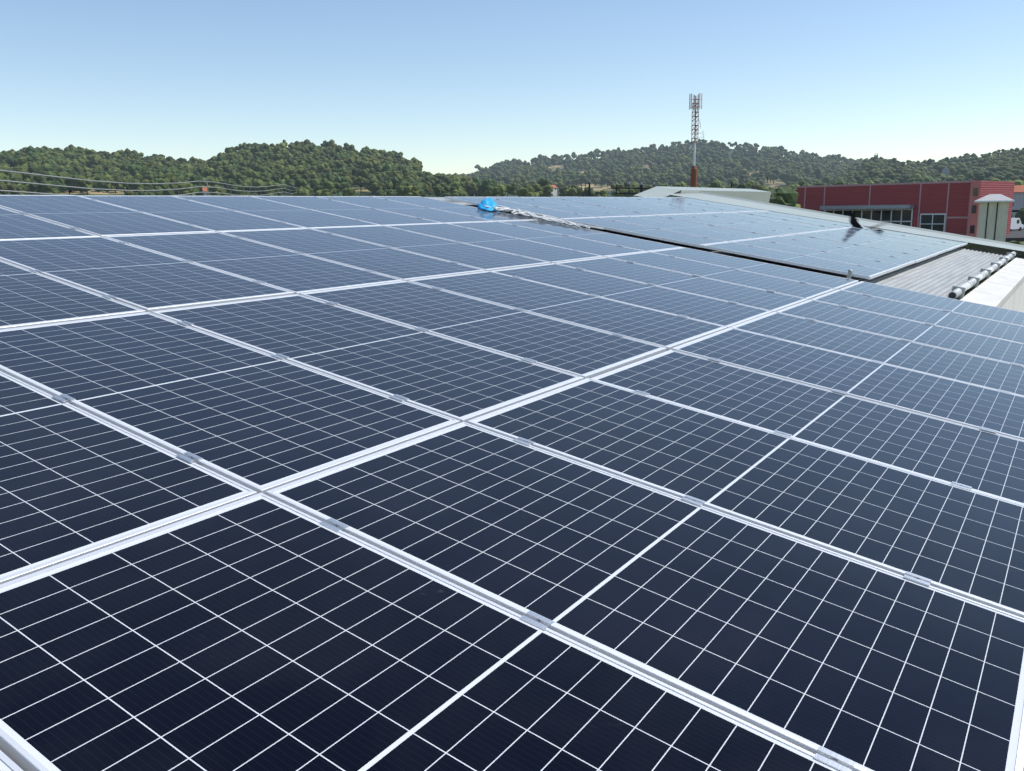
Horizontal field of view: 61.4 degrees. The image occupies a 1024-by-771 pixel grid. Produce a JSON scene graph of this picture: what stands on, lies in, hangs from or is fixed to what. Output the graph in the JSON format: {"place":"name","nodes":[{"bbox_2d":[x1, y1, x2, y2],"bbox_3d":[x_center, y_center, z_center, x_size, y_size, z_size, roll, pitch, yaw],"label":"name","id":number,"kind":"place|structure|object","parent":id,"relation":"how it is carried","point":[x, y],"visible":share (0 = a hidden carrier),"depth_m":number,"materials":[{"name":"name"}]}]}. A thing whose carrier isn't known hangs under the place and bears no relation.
{"place":"outdoors","nodes":[
{"label":"outdoors","id":0,"kind":"place"},
{"bbox_2d":[0,192,235,195],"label":"valley treeline terrain","id":1,"kind":"structure","parent":0,"point":[85,193],"depth_m":413.67,"materials":[{"name":"green plant"}]},
{"bbox_2d":[0,167,1023,196],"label":"trees","id":2,"kind":"object","parent":1,"relation":"on","point":[542,187],"visible":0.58,"depth_m":368.43,"materials":[{"name":"green plant"}]},
{"bbox_2d":[551,185,556,195],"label":"hill house","id":3,"kind":"structure","parent":1,"relation":"on","point":[554,192],"depth_m":632.39,"materials":[{"name":"tile"}]},
{"bbox_2d":[64,167,474,196],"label":"hill terrain","id":4,"kind":"structure","parent":0,"point":[359,190],"depth_m":476.48,"materials":[{"name":"green plant"}]},
{"bbox_2d":[0,139,495,196],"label":"hill forest","id":5,"kind":"object","parent":4,"relation":"on","point":[307,160],"visible":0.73,"depth_m":543.52,"materials":[{"name":"green plant"}]},
{"bbox_2d":[70,150,482,196],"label":"hill trunks","id":6,"kind":"object","parent":4,"relation":"on","point":[472,195],"visible":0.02,"depth_m":474.08,"materials":[{"name":"brown plant"}]},
{"bbox_2d":[0,0,1023,174],"label":"sky","id":7,"kind":"structure","parent":0,"point":[451,86],"materials":[{"name":"blue"}]},
{"bbox_2d":[430,139,922,196],"bbox_3d":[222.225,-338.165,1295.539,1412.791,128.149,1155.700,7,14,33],"label":"forest hill","id":8,"kind":"structure","parent":0,"point":[623,166],"depth_m":1268.44,"materials":[{"name":"green plant"}]},
{"bbox_2d":[634,186,770,202],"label":"building roof","id":9,"kind":"structure","parent":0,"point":[749,194],"depth_m":24.33,"materials":[{"name":"metal"}]},
{"bbox_2d":[848,211,886,231],"bbox_3d":[7.507,-3.351,18.238,1.139,0.446,0.791,9,-4,-27],"label":"flying bird","id":10,"kind":"object","parent":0,"point":[853,221],"visible":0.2,"depth_m":18.18},
{"bbox_2d":[942,167,949,175],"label":"hill house","id":11,"kind":"structure","parent":0,"point":[945,170],"depth_m":781.63,"materials":[{"name":"tile"}]},
{"bbox_2d":[1005,229,1023,241],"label":"factory yard","id":12,"kind":"structure","parent":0,"point":[1015,235],"depth_m":135.13,"materials":[{"name":"concrete"}]},
{"bbox_2d":[796,180,1014,236],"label":"red building","id":13,"kind":"structure","parent":12,"relation":"on","point":[942,206],"depth_m":137.43,"materials":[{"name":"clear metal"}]},
{"bbox_2d":[1010,218,1023,230],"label":"delivery van","id":14,"kind":"object","parent":12,"relation":"on","point":[1016,223],"visible":0.47,"depth_m":158.34,"materials":[{"name":"white paint"}]},
{"bbox_2d":[1011,185,1023,217],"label":"white office block","id":15,"kind":"structure","parent":12,"relation":"on","point":[1018,203],"depth_m":205.29,"materials":[{"name":"paint"}]},
{"bbox_3d":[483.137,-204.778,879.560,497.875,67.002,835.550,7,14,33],"label":"hill terrain","id":16,"kind":"structure","parent":0,"visible":0},
{"bbox_2d":[828,148,1023,184],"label":"forest hill","id":17,"kind":"structure","parent":16,"relation":"on","point":[1004,165],"depth_m":764.52,"materials":[{"name":"green plant"}]},
{"label":"ground","id":18,"kind":"structure","parent":0,"visible":0},
{"bbox_2d":[0,170,314,195],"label":"overhead power line","id":19,"kind":"object","parent":18,"relation":"on","point":[207,192],"visible":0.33,"depth_m":176.79,"materials":[{"name":"grey metal"}]},
{"bbox_2d":[614,182,667,193],"bbox_3d":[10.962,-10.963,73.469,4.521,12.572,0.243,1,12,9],"label":"railing","id":20,"kind":"object","parent":18,"relation":"on","point":[641,187],"visible":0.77,"depth_m":72.39,"materials":[{"name":"metal"}]},
{"bbox_2d":[689,93,702,186],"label":"telecom mast","id":21,"kind":"object","parent":18,"relation":"on","point":[693,180],"visible":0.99,"depth_m":249.66,"materials":[{"name":"metal"}]},
{"bbox_2d":[967,181,980,236],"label":"building wall","id":22,"kind":"structure","parent":18,"relation":"on","point":[974,209],"depth_m":129.21,"materials":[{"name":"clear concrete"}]},
{"bbox_2d":[955,247,1023,311],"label":"building walls","id":23,"kind":"structure","parent":18,"relation":"on","point":[1003,287],"depth_m":12.69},
{"bbox_2d":[426,197,457,201],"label":"roof flashings","id":24,"kind":"object","parent":23,"relation":"on","point":[440,198],"depth_m":13.82,"materials":[{"name":"grey metal"}]},
{"bbox_2d":[452,202,1005,297],"bbox_3d":[4.405,-2.726,15.421,7.385,0.022,9.748,17,20,30],"label":"metal roof","id":25,"kind":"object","parent":23,"relation":"on","point":[942,274],"visible":0.08,"depth_m":12.29,"materials":[{"name":"grey metal"}]},
{"bbox_2d":[444,197,593,218],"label":"solar panel","id":26,"kind":"object","parent":25,"relation":"on","point":[558,214],"visible":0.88,"depth_m":13.15,"materials":[{"name":"glass"}]},
{"bbox_2d":[488,197,623,217],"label":"solar panel","id":27,"kind":"object","parent":25,"relation":"on","point":[562,207],"visible":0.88,"depth_m":14.00,"materials":[{"name":"glass"}]},
{"bbox_2d":[523,197,650,215],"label":"solar panel","id":28,"kind":"object","parent":25,"relation":"on","point":[590,206],"visible":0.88,"depth_m":14.89,"materials":[{"name":"glass"}]},
{"bbox_2d":[553,197,675,214],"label":"solar panel","id":29,"kind":"object","parent":25,"relation":"on","point":[618,206],"visible":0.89,"depth_m":15.71,"materials":[{"name":"glass"}]},
{"bbox_2d":[583,197,698,213],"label":"solar panel","id":30,"kind":"object","parent":25,"relation":"on","point":[647,206],"visible":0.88,"depth_m":16.61,"materials":[{"name":"glass"}]},
{"bbox_2d":[563,217,727,247],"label":"solar panel","id":31,"kind":"object","parent":25,"relation":"on","point":[658,234],"visible":0.92,"depth_m":11.97,"materials":[{"name":"glass"}]},
{"bbox_2d":[607,197,718,212],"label":"solar panel","id":32,"kind":"object","parent":25,"relation":"on","point":[663,205],"visible":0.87,"depth_m":17.49,"materials":[{"name":"glass"}]},
{"bbox_2d":[598,216,752,241],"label":"solar panel","id":33,"kind":"object","parent":25,"relation":"on","point":[681,229],"visible":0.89,"depth_m":12.92,"materials":[{"name":"glass"}]},
{"bbox_2d":[629,197,735,212],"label":"solar panel","id":34,"kind":"object","parent":25,"relation":"on","point":[685,205],"visible":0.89,"depth_m":18.34,"materials":[{"name":"glass"}]},
{"bbox_2d":[650,197,748,211],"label":"solar panel","id":35,"kind":"object","parent":25,"relation":"on","point":[703,204],"visible":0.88,"depth_m":19.22,"materials":[{"name":"glass"}]},
{"bbox_2d":[631,215,772,238],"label":"solar panel","id":36,"kind":"object","parent":25,"relation":"on","point":[706,227],"visible":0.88,"depth_m":13.83,"materials":[{"name":"glass"}]},
{"bbox_2d":[668,197,767,210],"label":"solar panel","id":37,"kind":"object","parent":25,"relation":"on","point":[718,204],"visible":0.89,"depth_m":20.08,"materials":[{"name":"glass"}]},
{"bbox_2d":[656,214,792,235],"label":"solar panel","id":38,"kind":"object","parent":25,"relation":"on","point":[727,225],"visible":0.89,"depth_m":14.65,"materials":[{"name":"glass"}]},
{"bbox_2d":[681,213,807,233],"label":"solar panel","id":39,"kind":"object","parent":25,"relation":"on","point":[751,224],"visible":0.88,"depth_m":15.54,"materials":[{"name":"glass"}]},
{"bbox_2d":[701,212,822,231],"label":"solar panel","id":40,"kind":"object","parent":25,"relation":"on","point":[772,223],"visible":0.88,"depth_m":16.40,"materials":[{"name":"glass"}]},
{"bbox_2d":[726,212,837,229],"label":"solar panel","id":41,"kind":"object","parent":25,"relation":"on","point":[784,221],"visible":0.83,"depth_m":17.30,"materials":[{"name":"glass"}]},
{"bbox_2d":[702,242,886,279],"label":"solar panel","id":42,"kind":"object","parent":25,"relation":"on","point":[864,272],"visible":1,"depth_m":10.90,"materials":[{"name":"glass"}]},
{"bbox_2d":[740,211,849,228],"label":"solar panel","id":43,"kind":"object","parent":25,"relation":"on","point":[795,219],"visible":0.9,"depth_m":18.12,"materials":[{"name":"glass"}]},
{"bbox_2d":[756,211,852,226],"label":"solar panel","id":44,"kind":"object","parent":25,"relation":"on","point":[811,219],"visible":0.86,"depth_m":19.05,"materials":[{"name":"glass"}]},
{"bbox_2d":[732,239,902,272],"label":"solar panel","id":45,"kind":"object","parent":25,"relation":"on","point":[889,267],"visible":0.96,"depth_m":11.86,"materials":[{"name":"glass"}]},
{"bbox_2d":[756,236,914,267],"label":"solar panel","id":46,"kind":"object","parent":25,"relation":"on","point":[851,252],"visible":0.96,"depth_m":12.73,"materials":[{"name":"glass"}]},
{"bbox_2d":[778,234,927,262],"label":"solar panel","id":47,"kind":"object","parent":25,"relation":"on","point":[917,258],"visible":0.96,"depth_m":13.60,"materials":[{"name":"glass"}]},
{"bbox_2d":[796,232,937,258],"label":"solar panel","id":48,"kind":"object","parent":25,"relation":"on","point":[873,245],"visible":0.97,"depth_m":14.44,"materials":[{"name":"glass"}]},
{"bbox_2d":[815,230,945,254],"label":"solar panel","id":49,"kind":"object","parent":25,"relation":"on","point":[891,243],"visible":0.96,"depth_m":15.32,"materials":[{"name":"glass"}]},
{"bbox_2d":[829,229,953,251],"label":"solar panel","id":50,"kind":"object","parent":25,"relation":"on","point":[947,248],"visible":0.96,"depth_m":16.19,"materials":[{"name":"glass"}]},
{"bbox_2d":[842,227,960,248],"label":"solar panel","id":51,"kind":"object","parent":25,"relation":"on","point":[955,246],"visible":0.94,"depth_m":17.09,"materials":[{"name":"glass"}]},
{"bbox_2d":[854,226,967,246],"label":"solar panel","id":52,"kind":"object","parent":25,"relation":"on","point":[926,237],"visible":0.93,"depth_m":17.88,"materials":[{"name":"glass"}]},
{"bbox_2d":[669,192,1023,256],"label":"verge flashing","id":53,"kind":"object","parent":23,"relation":"on","point":[988,245],"visible":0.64,"depth_m":19.73,"materials":[{"name":"metal"}]},
{"bbox_2d":[948,251,1015,298],"bbox_3d":[7.580,-1.835,13.634,0.140,0.132,9.118,17,19,30],"label":"eave pipe","id":54,"kind":"object","parent":23,"relation":"on","point":[969,283],"visible":0.99,"depth_m":12.15,"materials":[{"name":"white plastic"}]},
{"label":"corrugated roof","id":55,"kind":"object","parent":23,"relation":"on","visible":0},
{"bbox_2d":[0,750,22,770],"bbox_3d":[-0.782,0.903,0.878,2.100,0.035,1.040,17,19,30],"label":"panel clamp","id":56,"kind":"object","parent":55,"relation":"on","point":[7,763],"depth_m":1.53,"materials":[{"name":"metal"}]},
{"bbox_2d":[0,207,96,239],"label":"solar panel","id":57,"kind":"object","parent":55,"relation":"on","point":[15,225],"visible":0.85,"depth_m":6.57,"materials":[{"name":"glass"}]},
{"bbox_2d":[0,260,144,329],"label":"solar panel","id":58,"kind":"object","parent":55,"relation":"on","point":[28,297],"visible":0.85,"depth_m":4.60,"materials":[{"name":"glass"}]},
{"bbox_2d":[0,195,214,236],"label":"solar panel","id":59,"kind":"object","parent":55,"relation":"on","point":[95,217],"visible":0.9,"depth_m":7.42,"materials":[{"name":"glass"}]},
{"bbox_2d":[0,371,256,584],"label":"solar panel","id":60,"kind":"object","parent":55,"relation":"on","point":[75,482],"visible":0.85,"depth_m":2.64,"materials":[{"name":"glass"}]},
{"bbox_2d":[0,236,293,312],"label":"solar panel","id":61,"kind":"object","parent":55,"relation":"on","point":[146,280],"visible":0.89,"depth_m":5.47,"materials":[{"name":"glass"}]},
{"bbox_2d":[78,195,305,231],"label":"solar panel","id":62,"kind":"object","parent":55,"relation":"on","point":[209,217],"visible":0.88,"depth_m":8.33,"materials":[{"name":"glass"}]},
{"bbox_2d":[0,312,459,493],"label":"solar panel","id":63,"kind":"object","parent":55,"relation":"on","point":[257,421],"visible":0.89,"depth_m":3.50,"materials":[{"name":"glass"}]},
{"bbox_2d":[52,394,75,403],"bbox_3d":[-1.692,0.052,3.253,0.075,0.014,0.048,18,20,30],"label":"panel clamp","id":64,"kind":"object","parent":63,"relation":"attached to","point":[65,398],"visible":1,"depth_m":3.25,"materials":[{"name":"metal"}]},
{"bbox_2d":[176,452,202,463],"bbox_3d":[-1.077,0.244,2.879,0.075,0.014,0.048,18,20,30],"label":"panel clamp","id":65,"kind":"object","parent":63,"relation":"attached to","point":[190,457],"visible":1,"depth_m":2.87,"materials":[{"name":"metal"}]},
{"bbox_2d":[104,232,402,293],"bbox_3d":[-1.956,-0.940,6.459,2.100,0.035,1.040,17,20,30],"label":"solar panel","id":66,"kind":"object","parent":55,"relation":"on","point":[291,271],"visible":0.88,"depth_m":6.38,"materials":[{"name":"glass"}]},
{"bbox_2d":[174,196,378,227],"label":"solar panel","id":67,"kind":"object","parent":55,"relation":"on","point":[289,214],"visible":0.88,"depth_m":9.19,"materials":[{"name":"glass"}]},
{"bbox_2d":[252,196,440,225],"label":"solar panel","id":68,"kind":"object","parent":55,"relation":"on","point":[353,211],"visible":0.88,"depth_m":10.08,"materials":[{"name":"glass"}]},
{"bbox_2d":[220,228,484,280],"bbox_3d":[-1.377,-1.131,7.327,2.100,0.035,1.040,17,19,30],"label":"solar panel","id":69,"kind":"object","parent":55,"relation":"on","point":[388,261],"visible":0.89,"depth_m":7.25,"materials":[{"name":"glass"}]},
{"bbox_2d":[151,294,583,422],"bbox_3d":[-0.786,-0.203,4.529,2.100,0.036,1.040,17,19,30],"label":"solar panel","id":70,"kind":"object","parent":55,"relation":"on","point":[461,382],"visible":0.88,"depth_m":4.41,"materials":[{"name":"glass"}]},
{"bbox_2d":[177,321,193,326],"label":"panel clamp","id":71,"kind":"object","parent":70,"relation":"attached to","point":[186,323],"visible":1,"depth_m":4.47,"materials":[{"name":"metal"}]},
{"bbox_2d":[271,353,289,359],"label":"panel clamp","id":72,"kind":"object","parent":70,"relation":"attached to","point":[279,355],"visible":1,"depth_m":4.11,"materials":[{"name":"metal"}]},
{"bbox_2d":[389,394,408,401],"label":"panel clamp","id":73,"kind":"object","parent":70,"relation":"attached to","point":[399,397],"visible":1,"depth_m":3.73,"materials":[{"name":"metal"}]},
{"bbox_2d":[316,196,492,222],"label":"solar panel","id":74,"kind":"object","parent":55,"relation":"on","point":[436,215],"visible":0.88,"depth_m":10.94,"materials":[{"name":"glass"}]},
{"bbox_2d":[0,493,838,770],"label":"solar panel","id":75,"kind":"object","parent":55,"relation":"on","point":[260,632],"visible":1,"depth_m":1.89,"materials":[{"name":"glass"}]},
{"bbox_2d":[310,225,550,270],"bbox_3d":[-0.794,-1.318,8.186,2.100,0.035,1.040,17,19,30],"label":"solar panel","id":76,"kind":"object","parent":55,"relation":"on","point":[486,259],"visible":0.89,"depth_m":8.11,"materials":[{"name":"glass"}]},
{"bbox_2d":[372,196,537,220],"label":"solar panel","id":77,"kind":"object","parent":55,"relation":"on","point":[452,207],"visible":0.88,"depth_m":11.79,"materials":[{"name":"glass"}]},
{"bbox_2d":[477,197,496,211],"bbox_3d":[-0.337,-2.567,12.183,0.315,0.172,0.619,6,17,-3],"label":"blue tarp bundle","id":78,"kind":"object","parent":77,"relation":"on","point":[490,202],"visible":0.81,"depth_m":12.10,"materials":[{"name":"blue plastic"}]},
{"bbox_2d":[483,205,603,229],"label":"loose cables","id":79,"kind":"object","parent":77,"relation":"on","point":[523,213],"visible":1,"depth_m":11.73,"materials":[{"name":"grey plastic"}]},
{"bbox_2d":[299,281,666,378],"bbox_3d":[-0.206,-0.393,5.397,2.100,0.036,1.040,17,20,30],"label":"solar panel","id":80,"kind":"object","parent":55,"relation":"on","point":[577,350],"visible":0.89,"depth_m":5.29,"materials":[{"name":"glass"}]},
{"bbox_2d":[384,223,603,263],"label":"solar panel","id":81,"kind":"object","parent":55,"relation":"on","point":[525,248],"visible":0.89,"depth_m":8.98,"materials":[{"name":"glass"}]},
{"bbox_2d":[447,221,646,256],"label":"solar panel","id":82,"kind":"object","parent":55,"relation":"on","point":[564,241],"visible":0.88,"depth_m":9.87,"materials":[{"name":"glass"}]},
{"bbox_2d":[408,271,726,350],"bbox_3d":[0.382,-0.580,6.255,2.100,0.037,1.040,17,19,30],"label":"solar panel","id":83,"kind":"object","parent":55,"relation":"on","point":[668,331],"visible":0.88,"depth_m":6.16,"materials":[{"name":"glass"}]},
{"bbox_2d":[497,220,682,251],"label":"solar panel","id":84,"kind":"object","parent":55,"relation":"on","point":[605,237],"visible":0.89,"depth_m":10.73,"materials":[{"name":"glass"}]},
{"bbox_2d":[492,263,772,327],"bbox_3d":[0.965,-0.765,7.118,2.100,0.038,1.040,17,20,30],"label":"solar panel","id":85,"kind":"object","parent":55,"relation":"on","point":[727,314],"visible":0.88,"depth_m":7.05,"materials":[{"name":"glass"}]},
{"bbox_2d":[265,422,1023,770],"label":"solar panel","id":86,"kind":"object","parent":55,"relation":"on","point":[807,646],"visible":0.92,"depth_m":2.42,"materials":[{"name":"glass"}]},
{"bbox_2d":[319,518,348,531],"bbox_3d":[-0.525,0.416,2.543,0.075,0.014,0.048,18,20,30],"label":"panel clamp","id":87,"kind":"object","parent":86,"relation":"attached to","point":[334,525],"visible":0.97,"depth_m":2.54,"materials":[{"name":"metal"}]},
{"bbox_2d":[520,611,554,630],"bbox_3d":[0.063,0.600,2.185,0.075,0.014,0.048,17,19,30],"label":"panel clamp","id":88,"kind":"object","parent":86,"relation":"attached to","point":[537,620],"visible":0.97,"depth_m":2.18,"materials":[{"name":"metal"}]},
{"bbox_2d":[814,746,855,770],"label":"panel clamp","id":89,"kind":"object","parent":86,"relation":"attached to","point":[830,758],"visible":1,"depth_m":1.81,"materials":[{"name":"metal"}]},
{"bbox_2d":[555,257,807,311],"bbox_3d":[1.548,-0.953,7.983,2.100,0.036,1.040,17,19,30],"label":"solar panel","id":90,"kind":"object","parent":55,"relation":"on","point":[727,291],"visible":0.88,"depth_m":7.92,"materials":[{"name":"glass"}]},
{"bbox_2d":[606,252,835,299],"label":"solar panel","id":91,"kind":"object","parent":55,"relation":"on","point":[749,279],"visible":0.88,"depth_m":8.78,"materials":[{"name":"glass"}]},
{"bbox_2d":[467,378,1023,617],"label":"solar panel","id":92,"kind":"object","parent":55,"relation":"on","point":[950,538],"visible":0.92,"depth_m":3.33,"materials":[{"name":"glass"}]},
{"bbox_2d":[513,437,535,445],"bbox_3d":[0.049,0.226,3.412,0.075,0.014,0.048,18,20,30],"label":"panel clamp","id":93,"kind":"object","parent":92,"relation":"attached to","point":[524,441],"visible":1,"depth_m":3.41,"materials":[{"name":"metal"}]},
{"bbox_2d":[681,495,705,505],"bbox_3d":[0.642,0.412,3.050,0.075,0.014,0.048,17,19,30],"label":"panel clamp","id":94,"kind":"object","parent":92,"relation":"attached to","point":[693,500],"visible":1,"depth_m":3.05,"materials":[{"name":"metal"}]},
{"bbox_2d":[903,571,931,585],"bbox_3d":[1.259,0.604,2.675,0.075,0.014,0.048,17,19,30],"label":"panel clamp","id":95,"kind":"object","parent":92,"relation":"attached to","point":[917,578],"visible":1,"depth_m":2.67,"materials":[{"name":"metal"}]},
{"bbox_2d":[650,247,858,290],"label":"solar panel","id":96,"kind":"object","parent":55,"relation":"on","point":[809,277],"visible":0.88,"depth_m":9.65,"materials":[{"name":"glass"}]},
{"bbox_2d":[590,350,1023,504],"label":"solar panel","id":97,"kind":"object","parent":55,"relation":"on","point":[984,462],"visible":0.92,"depth_m":4.26,"materials":[{"name":"glass"}]},
{"bbox_2d":[632,390,649,395],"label":"panel clamp","id":98,"kind":"object","parent":97,"relation":"attached to","point":[641,392],"visible":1,"depth_m":4.26,"materials":[{"name":"metal"}]},
{"bbox_2d":[773,430,791,437],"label":"panel clamp","id":99,"kind":"object","parent":97,"relation":"attached to","point":[782,434],"visible":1,"depth_m":3.91,"materials":[{"name":"metal"}]},
{"bbox_2d":[951,481,971,490],"bbox_3d":[1.844,0.417,3.537,0.075,0.014,0.048,17,19,30],"label":"panel clamp","id":100,"kind":"object","parent":97,"relation":"attached to","point":[962,486],"visible":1,"depth_m":3.53,"materials":[{"name":"metal"}]},
{"bbox_2d":[672,327,1023,439],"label":"solar panel","id":101,"kind":"object","parent":55,"relation":"on","point":[966,404],"visible":0.92,"depth_m":5.14,"materials":[{"name":"glass"}]},
{"bbox_2d":[980,427,996,432],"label":"panel clamp","id":102,"kind":"object","parent":101,"relation":"attached to","point":[988,429],"visible":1,"depth_m":4.39,"materials":[{"name":"metal"}]},
{"bbox_2d":[731,312,1023,395],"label":"solar panel","id":103,"kind":"object","parent":55,"relation":"on","point":[967,368],"visible":0.92,"depth_m":6.06,"materials":[{"name":"glass"}]},
{"bbox_2d":[776,299,1023,365],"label":"solar panel","id":104,"kind":"object","parent":55,"relation":"on","point":[997,349],"visible":0.92,"depth_m":6.94,"materials":[{"name":"glass"}]},
{"bbox_2d":[811,289,1023,342],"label":"solar panel","id":105,"kind":"object","parent":55,"relation":"on","point":[966,323],"visible":0.92,"depth_m":7.83,"materials":[{"name":"glass"}]},
{"bbox_2d":[839,281,1023,325],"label":"solar panel","id":106,"kind":"object","parent":55,"relation":"on","point":[951,304],"visible":0.92,"depth_m":8.71,"materials":[{"name":"glass"}]},
{"bbox_2d":[974,194,1014,241],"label":"roof vent","id":107,"kind":"object","parent":18,"relation":"on","point":[992,216],"visible":0.53,"depth_m":99.90,"materials":[{"name":"metal"}]},
{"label":"yard tree trunks","id":108,"kind":"object","parent":18,"relation":"on","visible":0},
{"bbox_2d":[762,187,1023,244],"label":"yard trees","id":109,"kind":"object","parent":108,"relation":"attached to","point":[787,196],"visible":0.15,"depth_m":139.05,"materials":[{"name":"green plant"}]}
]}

